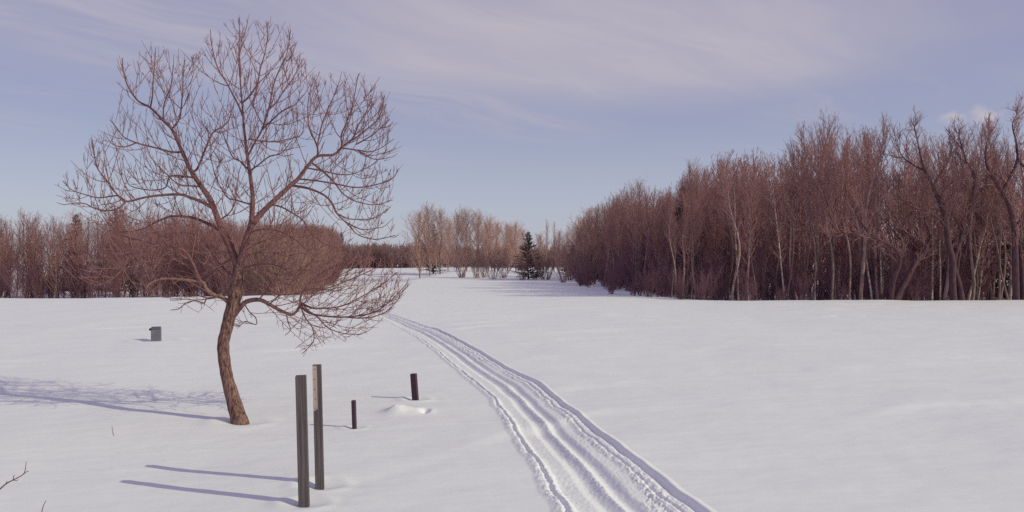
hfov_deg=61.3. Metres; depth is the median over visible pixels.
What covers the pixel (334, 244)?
scrub tree
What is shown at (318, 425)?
wooden post
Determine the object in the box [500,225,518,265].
poplar
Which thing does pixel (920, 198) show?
aspen
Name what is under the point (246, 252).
scrub tree
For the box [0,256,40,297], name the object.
brush shrub
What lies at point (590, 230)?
aspen
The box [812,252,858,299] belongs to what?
brush shrub
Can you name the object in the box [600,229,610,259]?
aspen
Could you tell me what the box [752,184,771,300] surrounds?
aspen
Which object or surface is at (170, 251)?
scrub tree
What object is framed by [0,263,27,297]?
brush shrub
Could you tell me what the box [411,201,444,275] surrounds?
poplar
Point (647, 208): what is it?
aspen
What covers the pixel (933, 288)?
brush shrub
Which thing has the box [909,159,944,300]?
aspen
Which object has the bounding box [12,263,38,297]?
brush shrub
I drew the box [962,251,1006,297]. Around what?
brush shrub
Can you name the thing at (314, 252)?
willow shrub
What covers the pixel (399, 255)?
woods
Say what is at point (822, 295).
brush shrub
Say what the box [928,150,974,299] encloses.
aspen
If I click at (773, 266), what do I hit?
aspen
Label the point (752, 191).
aspen
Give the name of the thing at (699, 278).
brush shrub
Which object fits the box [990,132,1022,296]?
aspen
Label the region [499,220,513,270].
poplar
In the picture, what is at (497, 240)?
poplar
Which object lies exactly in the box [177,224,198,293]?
scrub tree
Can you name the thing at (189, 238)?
scrub tree
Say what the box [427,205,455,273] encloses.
poplar
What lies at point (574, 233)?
poplar
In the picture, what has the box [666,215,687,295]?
aspen
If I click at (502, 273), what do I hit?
thicket shrub
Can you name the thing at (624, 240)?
aspen
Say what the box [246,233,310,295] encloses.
willow shrub
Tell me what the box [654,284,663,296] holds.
sapling
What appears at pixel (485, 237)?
poplar
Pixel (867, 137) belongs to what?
aspen
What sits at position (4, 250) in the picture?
scrub tree
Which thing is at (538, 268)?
thicket shrub
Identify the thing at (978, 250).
birch
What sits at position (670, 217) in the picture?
aspen
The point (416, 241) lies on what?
poplar
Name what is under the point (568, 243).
thicket shrub
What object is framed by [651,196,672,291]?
aspen
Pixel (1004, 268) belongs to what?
aspen
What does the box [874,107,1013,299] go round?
crooked tree
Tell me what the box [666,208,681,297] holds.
aspen
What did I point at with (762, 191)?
aspen
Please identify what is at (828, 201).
aspen
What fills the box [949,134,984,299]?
aspen
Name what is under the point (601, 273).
brush shrub
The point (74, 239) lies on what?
scrub tree
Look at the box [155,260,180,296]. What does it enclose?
brush shrub
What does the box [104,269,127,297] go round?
brush shrub
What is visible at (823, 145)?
aspen
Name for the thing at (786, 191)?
aspen
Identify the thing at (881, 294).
sapling
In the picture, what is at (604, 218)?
aspen
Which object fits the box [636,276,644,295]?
sapling
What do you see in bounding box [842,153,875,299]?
aspen
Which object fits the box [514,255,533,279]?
thicket shrub
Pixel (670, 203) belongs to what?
aspen
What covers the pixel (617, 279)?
brush shrub
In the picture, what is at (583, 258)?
thicket shrub
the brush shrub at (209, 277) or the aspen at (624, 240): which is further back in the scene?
the brush shrub at (209, 277)
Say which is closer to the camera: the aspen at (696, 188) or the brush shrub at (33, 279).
the aspen at (696, 188)
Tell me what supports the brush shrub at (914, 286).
on the snow field
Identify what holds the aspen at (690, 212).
on the snow field
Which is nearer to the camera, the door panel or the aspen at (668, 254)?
the door panel
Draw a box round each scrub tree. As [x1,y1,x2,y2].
[0,215,19,294]
[0,215,22,297]
[0,230,15,295]
[4,206,41,295]
[11,214,42,278]
[13,212,48,297]
[23,229,54,296]
[36,214,72,297]
[39,217,65,297]
[56,219,77,297]
[58,207,96,297]
[62,221,89,294]
[67,216,106,293]
[86,219,113,297]
[88,218,121,297]
[93,224,115,297]
[94,207,129,297]
[99,215,130,297]
[101,201,134,292]
[111,210,155,297]
[123,217,149,296]
[128,223,156,297]
[131,210,166,295]
[137,219,167,292]
[145,214,173,295]
[158,210,190,296]
[159,215,181,296]
[173,215,199,294]
[177,210,207,296]
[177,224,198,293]
[181,209,207,294]
[186,227,214,294]
[192,229,218,295]
[202,212,238,295]
[203,221,229,294]
[204,230,227,288]
[221,216,241,263]
[230,223,255,295]
[233,220,253,294]
[251,220,266,290]
[300,220,316,249]
[319,226,338,262]
[329,230,338,264]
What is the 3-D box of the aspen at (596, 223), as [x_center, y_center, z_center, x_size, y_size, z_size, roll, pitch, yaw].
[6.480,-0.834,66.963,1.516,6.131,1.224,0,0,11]
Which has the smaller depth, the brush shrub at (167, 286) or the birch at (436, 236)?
the brush shrub at (167, 286)
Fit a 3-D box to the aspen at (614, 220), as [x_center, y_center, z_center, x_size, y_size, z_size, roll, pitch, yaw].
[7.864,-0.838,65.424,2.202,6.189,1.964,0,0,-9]
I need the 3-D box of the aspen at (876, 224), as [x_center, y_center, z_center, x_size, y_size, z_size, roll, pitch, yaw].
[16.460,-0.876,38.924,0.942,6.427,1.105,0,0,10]
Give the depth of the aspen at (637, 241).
41.93 m
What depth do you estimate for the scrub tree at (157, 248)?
63.49 m
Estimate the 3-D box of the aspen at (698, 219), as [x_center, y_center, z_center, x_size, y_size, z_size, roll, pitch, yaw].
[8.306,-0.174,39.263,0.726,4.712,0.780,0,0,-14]
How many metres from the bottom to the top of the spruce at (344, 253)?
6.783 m
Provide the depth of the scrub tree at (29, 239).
64.47 m
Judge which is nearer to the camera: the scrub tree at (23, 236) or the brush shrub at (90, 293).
the brush shrub at (90, 293)
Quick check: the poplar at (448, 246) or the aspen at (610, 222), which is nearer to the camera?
the aspen at (610, 222)
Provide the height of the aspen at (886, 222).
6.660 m
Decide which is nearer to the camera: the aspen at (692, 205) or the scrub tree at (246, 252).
the aspen at (692, 205)
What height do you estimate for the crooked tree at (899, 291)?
5.579 m
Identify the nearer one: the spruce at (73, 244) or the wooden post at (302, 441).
the wooden post at (302, 441)
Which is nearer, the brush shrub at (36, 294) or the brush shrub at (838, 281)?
the brush shrub at (838, 281)
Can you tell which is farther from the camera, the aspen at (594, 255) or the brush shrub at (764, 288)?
the aspen at (594, 255)
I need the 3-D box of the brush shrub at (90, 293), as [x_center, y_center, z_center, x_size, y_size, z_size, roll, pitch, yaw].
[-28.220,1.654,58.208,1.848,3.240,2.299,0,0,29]
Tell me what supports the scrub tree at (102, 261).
on the snow field
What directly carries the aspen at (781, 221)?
on the snow field
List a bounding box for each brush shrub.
[0,256,13,297]
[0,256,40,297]
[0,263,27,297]
[12,255,60,297]
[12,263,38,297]
[12,272,43,297]
[13,265,61,296]
[26,268,58,297]
[44,269,69,297]
[53,254,93,297]
[61,255,87,297]
[74,248,102,297]
[75,260,106,297]
[75,265,101,297]
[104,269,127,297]
[122,272,138,297]
[132,262,162,296]
[138,270,173,296]
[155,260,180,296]
[156,261,189,296]
[164,253,202,296]
[178,263,199,296]
[196,255,223,296]
[196,262,224,296]
[211,263,231,295]
[595,255,608,286]
[601,246,630,289]
[608,258,628,288]
[617,243,640,290]
[623,251,660,290]
[628,257,646,283]
[632,249,677,294]
[639,263,654,288]
[640,252,690,296]
[651,259,685,296]
[692,239,735,299]
[693,263,717,299]
[720,266,752,300]
[730,261,756,300]
[733,249,775,300]
[770,246,811,299]
[779,273,811,299]
[787,249,837,299]
[795,266,813,299]
[801,261,840,299]
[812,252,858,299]
[822,250,859,299]
[851,256,886,299]
[867,259,891,299]
[883,248,931,300]
[884,247,913,299]
[900,243,937,300]
[904,253,948,300]
[920,258,944,300]
[920,270,941,300]
[943,253,969,297]
[961,240,1003,299]
[961,265,986,299]
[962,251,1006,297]
[986,271,1010,299]
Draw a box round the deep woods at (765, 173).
[591,127,1023,299]
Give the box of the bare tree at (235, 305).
[55,17,410,424]
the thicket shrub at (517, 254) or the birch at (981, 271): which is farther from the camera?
the thicket shrub at (517, 254)
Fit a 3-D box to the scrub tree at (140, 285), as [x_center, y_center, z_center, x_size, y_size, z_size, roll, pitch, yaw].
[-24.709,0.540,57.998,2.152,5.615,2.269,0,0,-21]
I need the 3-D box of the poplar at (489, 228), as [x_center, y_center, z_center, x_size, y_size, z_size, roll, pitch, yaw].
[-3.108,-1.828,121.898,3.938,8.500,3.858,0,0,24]
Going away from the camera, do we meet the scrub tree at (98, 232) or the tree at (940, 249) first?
the tree at (940, 249)
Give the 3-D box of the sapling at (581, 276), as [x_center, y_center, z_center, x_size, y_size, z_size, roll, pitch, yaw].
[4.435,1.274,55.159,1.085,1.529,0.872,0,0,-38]
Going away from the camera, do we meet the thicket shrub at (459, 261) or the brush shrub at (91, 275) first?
the brush shrub at (91, 275)
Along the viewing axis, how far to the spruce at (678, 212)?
43.95 m
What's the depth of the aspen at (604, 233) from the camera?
53.99 m
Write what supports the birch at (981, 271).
on the snow field
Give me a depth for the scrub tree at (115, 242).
61.77 m
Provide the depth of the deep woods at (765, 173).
48.72 m
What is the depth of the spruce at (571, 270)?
75.58 m
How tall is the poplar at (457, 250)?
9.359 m
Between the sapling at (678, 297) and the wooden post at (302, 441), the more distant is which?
the sapling at (678, 297)
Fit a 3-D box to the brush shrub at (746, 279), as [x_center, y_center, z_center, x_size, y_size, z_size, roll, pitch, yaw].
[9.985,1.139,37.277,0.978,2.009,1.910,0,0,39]
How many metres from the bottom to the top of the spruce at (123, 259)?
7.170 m
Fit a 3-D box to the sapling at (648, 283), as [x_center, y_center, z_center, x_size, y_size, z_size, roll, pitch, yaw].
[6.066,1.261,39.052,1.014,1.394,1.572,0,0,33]
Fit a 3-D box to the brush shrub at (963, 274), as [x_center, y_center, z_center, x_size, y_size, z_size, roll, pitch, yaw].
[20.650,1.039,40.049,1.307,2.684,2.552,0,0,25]
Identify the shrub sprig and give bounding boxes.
[0,466,27,489]
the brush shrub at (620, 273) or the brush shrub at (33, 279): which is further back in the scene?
the brush shrub at (33, 279)
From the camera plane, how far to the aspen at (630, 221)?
47.80 m
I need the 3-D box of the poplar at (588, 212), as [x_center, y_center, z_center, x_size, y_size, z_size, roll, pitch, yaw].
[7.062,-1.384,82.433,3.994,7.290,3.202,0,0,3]
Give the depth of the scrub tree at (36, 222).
63.13 m
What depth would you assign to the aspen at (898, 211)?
39.39 m
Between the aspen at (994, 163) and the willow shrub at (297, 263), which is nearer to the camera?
the aspen at (994, 163)
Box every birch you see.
[419,240,423,277]
[428,235,433,275]
[434,234,439,271]
[725,149,746,300]
[764,152,786,289]
[849,172,875,299]
[868,172,889,293]
[921,172,944,300]
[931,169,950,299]
[967,180,1003,299]
[969,224,992,299]
[1005,187,1023,299]
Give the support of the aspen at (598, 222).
on the snow field
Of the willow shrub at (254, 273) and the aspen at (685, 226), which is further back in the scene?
the willow shrub at (254, 273)
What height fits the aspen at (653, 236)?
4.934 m
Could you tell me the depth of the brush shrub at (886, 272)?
39.03 m
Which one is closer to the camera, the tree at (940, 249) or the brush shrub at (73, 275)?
the tree at (940, 249)
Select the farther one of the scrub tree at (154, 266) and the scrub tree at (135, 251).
the scrub tree at (135, 251)
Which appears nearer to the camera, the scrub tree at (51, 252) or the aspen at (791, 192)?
the aspen at (791, 192)
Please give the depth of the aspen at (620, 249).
49.56 m
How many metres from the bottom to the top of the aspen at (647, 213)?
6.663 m
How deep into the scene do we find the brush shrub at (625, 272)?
46.61 m
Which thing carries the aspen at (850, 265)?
on the snow field
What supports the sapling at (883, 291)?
on the snow field
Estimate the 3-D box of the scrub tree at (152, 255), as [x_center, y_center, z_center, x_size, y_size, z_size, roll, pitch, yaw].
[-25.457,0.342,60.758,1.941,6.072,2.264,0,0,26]
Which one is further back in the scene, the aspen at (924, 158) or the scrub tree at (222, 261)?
the scrub tree at (222, 261)
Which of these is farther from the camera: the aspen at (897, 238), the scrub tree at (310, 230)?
the scrub tree at (310, 230)
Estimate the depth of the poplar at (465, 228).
121.39 m
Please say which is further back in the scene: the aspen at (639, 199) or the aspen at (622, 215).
the aspen at (622, 215)
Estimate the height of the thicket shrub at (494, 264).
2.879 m
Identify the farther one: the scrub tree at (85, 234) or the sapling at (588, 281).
the scrub tree at (85, 234)
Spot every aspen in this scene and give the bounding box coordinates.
[577,217,585,236]
[581,220,592,254]
[585,217,598,253]
[587,214,597,277]
[590,202,601,271]
[590,234,601,283]
[591,207,603,279]
[594,206,604,281]
[597,199,608,286]
[598,203,608,251]
[600,205,617,281]
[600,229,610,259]
[601,197,620,258]
[603,210,612,253]
[606,205,624,249]
[608,190,627,281]
[608,191,629,225]
[609,207,629,286]
[614,220,622,286]
[615,204,632,254]
[616,226,623,288]
[617,192,627,244]
[619,183,652,247]
[620,221,628,275]
[623,193,636,287]
[628,179,652,289]
[628,198,644,260]
[632,214,644,294]
[633,204,644,287]
[640,186,655,292]
[642,197,657,238]
[643,185,660,226]
[644,218,658,282]
[646,209,663,291]
[648,193,659,234]
[650,189,674,245]
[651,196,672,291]
[651,204,660,251]
[659,188,675,240]
[662,194,679,298]
[662,219,675,295]
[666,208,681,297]
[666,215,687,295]
[667,187,700,298]
[670,157,715,294]
[670,218,683,296]
[671,171,686,225]
[674,163,704,298]
[677,175,703,294]
[679,189,704,298]
[683,164,715,298]
[683,179,701,299]
[684,167,707,294]
[688,199,704,298]
[689,201,702,298]
[698,196,717,255]
[698,198,731,299]
[699,167,714,219]
[699,206,711,299]
[708,158,747,295]
[711,159,733,300]
[714,183,739,299]
[716,173,736,289]
[718,165,741,300]
[721,173,743,298]
[736,177,763,300]
[737,159,761,300]
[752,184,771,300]
[756,175,770,300]
[759,178,791,299]
[759,181,776,300]
[772,154,796,299]
[772,195,788,299]
[777,137,807,297]
[778,126,822,299]
[780,108,853,299]
[781,171,800,299]
[781,178,801,299]
[782,155,806,299]
[792,122,825,299]
[799,137,821,299]
[801,121,851,299]
[803,147,830,299]
[804,174,824,298]
[809,127,852,299]
[813,154,845,295]
[816,151,837,299]
[824,168,844,299]
[833,138,856,299]
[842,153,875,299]
[844,125,873,279]
[845,122,900,294]
[847,174,876,298]
[858,112,892,299]
[865,124,895,299]
[868,169,886,299]
[872,167,898,298]
[881,167,919,262]
[883,168,913,299]
[892,178,911,299]
[901,160,938,300]
[904,129,947,299]
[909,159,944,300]
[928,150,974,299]
[929,119,982,299]
[935,151,978,299]
[948,170,970,272]
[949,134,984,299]
[959,119,1010,245]
[959,138,1010,299]
[962,124,994,299]
[962,185,996,286]
[978,141,1006,299]
[980,150,1008,299]
[981,113,1012,268]
[985,183,1008,299]
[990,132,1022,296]
[992,176,1008,299]
[995,160,1008,219]
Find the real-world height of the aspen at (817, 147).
9.204 m
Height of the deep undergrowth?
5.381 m
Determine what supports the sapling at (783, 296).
on the snow field
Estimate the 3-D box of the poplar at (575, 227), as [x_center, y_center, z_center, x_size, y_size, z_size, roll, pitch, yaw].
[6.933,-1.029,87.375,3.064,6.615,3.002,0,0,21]
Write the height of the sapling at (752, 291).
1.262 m
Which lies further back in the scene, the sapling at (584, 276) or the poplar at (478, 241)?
the poplar at (478, 241)
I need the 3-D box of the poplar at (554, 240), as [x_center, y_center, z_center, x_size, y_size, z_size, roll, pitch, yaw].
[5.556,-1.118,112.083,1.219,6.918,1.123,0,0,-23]
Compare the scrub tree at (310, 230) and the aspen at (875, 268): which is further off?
the scrub tree at (310, 230)
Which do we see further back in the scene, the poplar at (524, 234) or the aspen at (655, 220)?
the poplar at (524, 234)
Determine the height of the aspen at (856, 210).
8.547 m
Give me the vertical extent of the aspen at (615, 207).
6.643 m
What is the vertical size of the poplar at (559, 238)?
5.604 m
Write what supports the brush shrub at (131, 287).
on the snow field
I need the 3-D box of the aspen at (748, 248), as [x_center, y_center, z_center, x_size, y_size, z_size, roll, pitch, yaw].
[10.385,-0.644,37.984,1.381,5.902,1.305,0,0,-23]
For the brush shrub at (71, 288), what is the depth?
58.49 m
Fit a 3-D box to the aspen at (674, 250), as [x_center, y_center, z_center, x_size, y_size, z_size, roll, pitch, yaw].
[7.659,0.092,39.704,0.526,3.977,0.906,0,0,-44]
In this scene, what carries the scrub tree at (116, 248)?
on the snow field
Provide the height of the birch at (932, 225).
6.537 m
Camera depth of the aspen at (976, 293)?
38.63 m
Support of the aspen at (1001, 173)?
on the snow field
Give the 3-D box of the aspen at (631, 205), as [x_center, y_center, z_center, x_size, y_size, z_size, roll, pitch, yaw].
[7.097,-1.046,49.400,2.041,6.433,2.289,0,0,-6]
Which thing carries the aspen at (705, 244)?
on the snow field
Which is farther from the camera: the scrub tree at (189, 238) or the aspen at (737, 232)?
the scrub tree at (189, 238)
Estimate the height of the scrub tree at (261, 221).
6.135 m
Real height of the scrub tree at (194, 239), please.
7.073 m
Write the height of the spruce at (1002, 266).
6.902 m
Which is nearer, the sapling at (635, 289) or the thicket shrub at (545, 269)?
the sapling at (635, 289)
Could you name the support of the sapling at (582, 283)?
on the snow field
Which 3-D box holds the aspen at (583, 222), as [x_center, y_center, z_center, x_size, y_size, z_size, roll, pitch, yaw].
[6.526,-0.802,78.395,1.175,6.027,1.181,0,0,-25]
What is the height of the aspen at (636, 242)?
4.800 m
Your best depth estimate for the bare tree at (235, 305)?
9.66 m
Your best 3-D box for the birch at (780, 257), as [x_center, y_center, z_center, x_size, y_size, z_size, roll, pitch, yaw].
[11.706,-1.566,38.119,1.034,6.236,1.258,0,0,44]
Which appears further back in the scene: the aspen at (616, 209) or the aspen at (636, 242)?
the aspen at (616, 209)
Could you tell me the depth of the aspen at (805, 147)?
39.78 m
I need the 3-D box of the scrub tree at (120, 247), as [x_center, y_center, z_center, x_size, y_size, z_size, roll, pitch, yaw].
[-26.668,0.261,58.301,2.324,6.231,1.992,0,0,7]
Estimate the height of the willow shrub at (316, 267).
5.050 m
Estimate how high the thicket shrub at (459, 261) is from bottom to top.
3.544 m
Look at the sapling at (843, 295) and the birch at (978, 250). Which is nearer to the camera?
the sapling at (843, 295)
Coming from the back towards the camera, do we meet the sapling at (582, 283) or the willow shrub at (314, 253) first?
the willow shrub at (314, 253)
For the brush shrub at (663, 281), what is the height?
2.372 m
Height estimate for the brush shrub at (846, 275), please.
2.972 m
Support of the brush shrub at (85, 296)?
on the snow field
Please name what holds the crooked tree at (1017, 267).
on the snow field
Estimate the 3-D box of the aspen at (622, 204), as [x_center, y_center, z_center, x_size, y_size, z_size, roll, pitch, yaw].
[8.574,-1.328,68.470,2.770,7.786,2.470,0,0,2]
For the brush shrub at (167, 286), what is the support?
on the snow field
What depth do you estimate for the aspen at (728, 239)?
44.72 m
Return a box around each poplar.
[400,210,436,277]
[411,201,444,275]
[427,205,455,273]
[437,216,458,270]
[443,209,470,270]
[455,204,486,268]
[466,208,489,270]
[476,214,502,260]
[476,222,494,256]
[484,219,505,270]
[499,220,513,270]
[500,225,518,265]
[503,221,524,271]
[514,227,530,262]
[531,231,548,267]
[543,220,551,258]
[550,229,566,267]
[552,222,556,269]
[559,229,575,268]
[564,222,578,245]
[566,214,583,246]
[567,206,601,250]
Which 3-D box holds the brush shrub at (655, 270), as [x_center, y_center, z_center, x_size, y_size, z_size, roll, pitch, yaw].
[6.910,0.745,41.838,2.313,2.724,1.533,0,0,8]
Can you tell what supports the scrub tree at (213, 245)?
on the snow field
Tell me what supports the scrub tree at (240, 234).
on the snow field
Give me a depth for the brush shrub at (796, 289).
40.08 m
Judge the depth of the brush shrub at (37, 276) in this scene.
60.01 m
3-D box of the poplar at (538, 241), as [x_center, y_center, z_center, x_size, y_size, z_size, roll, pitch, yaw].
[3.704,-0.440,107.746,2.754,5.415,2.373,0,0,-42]
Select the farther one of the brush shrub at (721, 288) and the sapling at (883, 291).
the brush shrub at (721, 288)
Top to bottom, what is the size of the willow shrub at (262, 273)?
4.428 m
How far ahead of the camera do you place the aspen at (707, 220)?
46.54 m
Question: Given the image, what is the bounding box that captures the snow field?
[0,259,1023,511]
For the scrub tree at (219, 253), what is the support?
on the snow field
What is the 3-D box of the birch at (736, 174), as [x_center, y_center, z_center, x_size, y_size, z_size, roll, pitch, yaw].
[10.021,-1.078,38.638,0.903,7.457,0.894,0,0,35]
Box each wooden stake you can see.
[351,400,356,428]
[410,373,418,399]
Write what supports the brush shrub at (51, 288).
on the snow field
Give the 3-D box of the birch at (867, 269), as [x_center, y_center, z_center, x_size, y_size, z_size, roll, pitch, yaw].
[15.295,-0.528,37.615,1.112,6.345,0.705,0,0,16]
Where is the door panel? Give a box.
[151,329,153,340]
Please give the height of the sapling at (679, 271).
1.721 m
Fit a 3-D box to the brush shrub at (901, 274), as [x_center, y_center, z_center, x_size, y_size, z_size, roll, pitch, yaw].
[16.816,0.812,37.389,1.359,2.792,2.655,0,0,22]
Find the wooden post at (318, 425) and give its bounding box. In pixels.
[312,364,323,489]
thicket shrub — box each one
[445,244,477,277]
[466,246,497,277]
[476,243,499,276]
[479,250,511,278]
[489,247,516,277]
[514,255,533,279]
[516,249,551,278]
[528,244,563,279]
[530,252,557,278]
[547,251,574,282]
[551,227,616,284]
[552,250,575,279]
[558,235,598,282]
[566,245,596,280]
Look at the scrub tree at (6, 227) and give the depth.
62.34 m
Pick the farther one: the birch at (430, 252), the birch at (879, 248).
the birch at (430, 252)
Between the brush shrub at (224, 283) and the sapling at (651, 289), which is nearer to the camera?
the sapling at (651, 289)
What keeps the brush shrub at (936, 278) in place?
on the snow field
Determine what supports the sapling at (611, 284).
on the snow field
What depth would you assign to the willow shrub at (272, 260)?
49.71 m
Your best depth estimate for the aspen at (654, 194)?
52.83 m
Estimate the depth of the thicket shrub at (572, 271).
66.89 m
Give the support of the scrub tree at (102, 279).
on the snow field
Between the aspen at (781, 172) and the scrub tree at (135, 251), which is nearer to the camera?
the aspen at (781, 172)
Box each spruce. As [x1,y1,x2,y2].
[59,213,93,293]
[100,213,136,291]
[339,237,349,268]
[422,224,446,273]
[510,231,547,278]
[562,245,576,278]
[653,188,716,294]
[933,175,1022,299]
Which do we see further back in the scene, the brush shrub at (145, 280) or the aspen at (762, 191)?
the brush shrub at (145, 280)
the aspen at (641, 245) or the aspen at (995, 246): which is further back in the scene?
the aspen at (641, 245)
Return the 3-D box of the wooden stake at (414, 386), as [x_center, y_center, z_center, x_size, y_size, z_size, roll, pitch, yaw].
[-1.197,1.809,10.722,0.072,0.699,0.060,-5,-1,14]
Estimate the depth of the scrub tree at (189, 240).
59.65 m
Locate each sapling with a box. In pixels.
[573,268,586,285]
[576,265,588,285]
[577,268,591,286]
[582,272,596,287]
[598,273,613,287]
[604,275,620,293]
[605,266,621,293]
[625,277,633,294]
[629,282,639,295]
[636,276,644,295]
[637,270,657,296]
[638,270,658,296]
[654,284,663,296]
[665,266,695,298]
[673,276,689,299]
[674,282,683,298]
[688,268,710,299]
[695,264,719,299]
[745,276,759,300]
[776,286,788,299]
[836,286,847,299]
[873,286,885,299]
[874,282,889,299]
[906,282,922,300]
[921,281,933,300]
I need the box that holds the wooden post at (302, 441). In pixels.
[295,375,309,507]
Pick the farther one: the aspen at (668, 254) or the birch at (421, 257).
the birch at (421, 257)
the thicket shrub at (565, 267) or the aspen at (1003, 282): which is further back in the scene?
the thicket shrub at (565, 267)
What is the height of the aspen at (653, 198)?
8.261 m
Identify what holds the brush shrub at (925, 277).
on the snow field
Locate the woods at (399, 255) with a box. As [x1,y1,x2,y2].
[3,239,1023,267]
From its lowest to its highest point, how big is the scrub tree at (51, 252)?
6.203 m
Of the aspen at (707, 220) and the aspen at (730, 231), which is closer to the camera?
the aspen at (730, 231)
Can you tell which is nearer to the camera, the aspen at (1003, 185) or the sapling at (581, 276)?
the aspen at (1003, 185)
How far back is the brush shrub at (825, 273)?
40.28 m
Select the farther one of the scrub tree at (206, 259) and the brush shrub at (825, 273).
the scrub tree at (206, 259)
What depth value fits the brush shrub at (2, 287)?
58.79 m
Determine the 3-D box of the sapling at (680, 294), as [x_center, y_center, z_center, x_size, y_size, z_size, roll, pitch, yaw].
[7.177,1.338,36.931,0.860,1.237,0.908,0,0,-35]
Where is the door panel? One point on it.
(152, 331)
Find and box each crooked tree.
[817,184,941,299]
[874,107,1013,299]
[967,91,1023,299]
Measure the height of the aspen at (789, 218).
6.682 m
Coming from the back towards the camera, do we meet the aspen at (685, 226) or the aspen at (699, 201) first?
the aspen at (699, 201)
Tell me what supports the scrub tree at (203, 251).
on the snow field
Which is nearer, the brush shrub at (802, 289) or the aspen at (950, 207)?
the brush shrub at (802, 289)
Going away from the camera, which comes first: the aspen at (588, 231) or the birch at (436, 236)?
the aspen at (588, 231)
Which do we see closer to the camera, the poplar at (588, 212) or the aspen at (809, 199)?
the aspen at (809, 199)
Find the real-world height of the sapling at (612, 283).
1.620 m
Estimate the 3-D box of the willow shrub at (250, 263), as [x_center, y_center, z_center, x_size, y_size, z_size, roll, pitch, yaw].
[-15.135,0.619,51.761,4.160,4.768,3.406,0,0,36]
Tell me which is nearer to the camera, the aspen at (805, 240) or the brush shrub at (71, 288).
the aspen at (805, 240)
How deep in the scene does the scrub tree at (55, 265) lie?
58.75 m
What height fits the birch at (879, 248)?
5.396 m
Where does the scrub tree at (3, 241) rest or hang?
on the snow field
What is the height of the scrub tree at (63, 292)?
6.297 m
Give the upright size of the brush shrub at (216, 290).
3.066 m
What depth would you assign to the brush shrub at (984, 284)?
39.32 m
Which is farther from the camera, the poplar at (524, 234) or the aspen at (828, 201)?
the poplar at (524, 234)
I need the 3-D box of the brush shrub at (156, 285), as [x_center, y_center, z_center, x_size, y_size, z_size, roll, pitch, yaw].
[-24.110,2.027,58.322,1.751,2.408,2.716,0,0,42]
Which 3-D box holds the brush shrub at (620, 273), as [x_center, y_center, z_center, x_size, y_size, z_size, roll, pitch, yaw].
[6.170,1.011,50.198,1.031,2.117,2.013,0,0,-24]
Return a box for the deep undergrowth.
[591,210,1023,300]
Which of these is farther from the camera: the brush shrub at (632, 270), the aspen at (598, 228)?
the aspen at (598, 228)
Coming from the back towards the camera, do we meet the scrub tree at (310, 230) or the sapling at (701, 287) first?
the scrub tree at (310, 230)
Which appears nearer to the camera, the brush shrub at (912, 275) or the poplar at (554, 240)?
the brush shrub at (912, 275)
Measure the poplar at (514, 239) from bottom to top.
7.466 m
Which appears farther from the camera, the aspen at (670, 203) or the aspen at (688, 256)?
the aspen at (670, 203)
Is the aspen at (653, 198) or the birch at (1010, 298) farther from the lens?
the aspen at (653, 198)
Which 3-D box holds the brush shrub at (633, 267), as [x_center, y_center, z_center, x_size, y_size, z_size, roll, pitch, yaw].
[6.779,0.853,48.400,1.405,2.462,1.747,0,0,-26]
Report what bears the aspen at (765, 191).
on the snow field
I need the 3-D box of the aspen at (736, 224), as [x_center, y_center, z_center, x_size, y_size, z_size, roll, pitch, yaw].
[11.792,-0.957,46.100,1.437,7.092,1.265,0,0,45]
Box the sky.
[0,0,1023,258]
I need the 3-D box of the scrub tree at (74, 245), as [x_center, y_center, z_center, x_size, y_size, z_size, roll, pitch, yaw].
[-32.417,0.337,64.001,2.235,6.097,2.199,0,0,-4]
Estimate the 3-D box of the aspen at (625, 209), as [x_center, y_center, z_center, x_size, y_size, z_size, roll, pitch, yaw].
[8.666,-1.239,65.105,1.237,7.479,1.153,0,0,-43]
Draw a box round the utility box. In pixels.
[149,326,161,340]
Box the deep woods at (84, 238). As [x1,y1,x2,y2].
[0,208,302,297]
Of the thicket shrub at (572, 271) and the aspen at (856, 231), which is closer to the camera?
the aspen at (856, 231)
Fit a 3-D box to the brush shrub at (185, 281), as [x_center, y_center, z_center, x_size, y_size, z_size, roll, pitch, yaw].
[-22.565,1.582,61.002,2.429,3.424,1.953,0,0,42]
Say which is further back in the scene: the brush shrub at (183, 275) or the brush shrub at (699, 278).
the brush shrub at (183, 275)
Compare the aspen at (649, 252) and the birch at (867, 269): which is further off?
the aspen at (649, 252)
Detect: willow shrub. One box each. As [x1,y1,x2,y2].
[220,228,309,295]
[221,233,268,295]
[222,223,300,295]
[225,229,298,295]
[226,224,285,295]
[244,224,300,295]
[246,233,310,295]
[257,225,324,294]
[282,228,344,294]
[286,232,350,294]
[288,224,342,294]
[301,235,334,291]
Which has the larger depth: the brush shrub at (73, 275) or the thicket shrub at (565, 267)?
the thicket shrub at (565, 267)
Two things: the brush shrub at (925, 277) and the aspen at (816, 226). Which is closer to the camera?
the brush shrub at (925, 277)
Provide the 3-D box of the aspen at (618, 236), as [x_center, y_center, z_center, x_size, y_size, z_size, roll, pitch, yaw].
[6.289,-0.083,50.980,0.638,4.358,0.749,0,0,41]
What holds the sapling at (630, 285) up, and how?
on the snow field
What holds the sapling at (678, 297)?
on the snow field
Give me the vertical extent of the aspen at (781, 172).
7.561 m
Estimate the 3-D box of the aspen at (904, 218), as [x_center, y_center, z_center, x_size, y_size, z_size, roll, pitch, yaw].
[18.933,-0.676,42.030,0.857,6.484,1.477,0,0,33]
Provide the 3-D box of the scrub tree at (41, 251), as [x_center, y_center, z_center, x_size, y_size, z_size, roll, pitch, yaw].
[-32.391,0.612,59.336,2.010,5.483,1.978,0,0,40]

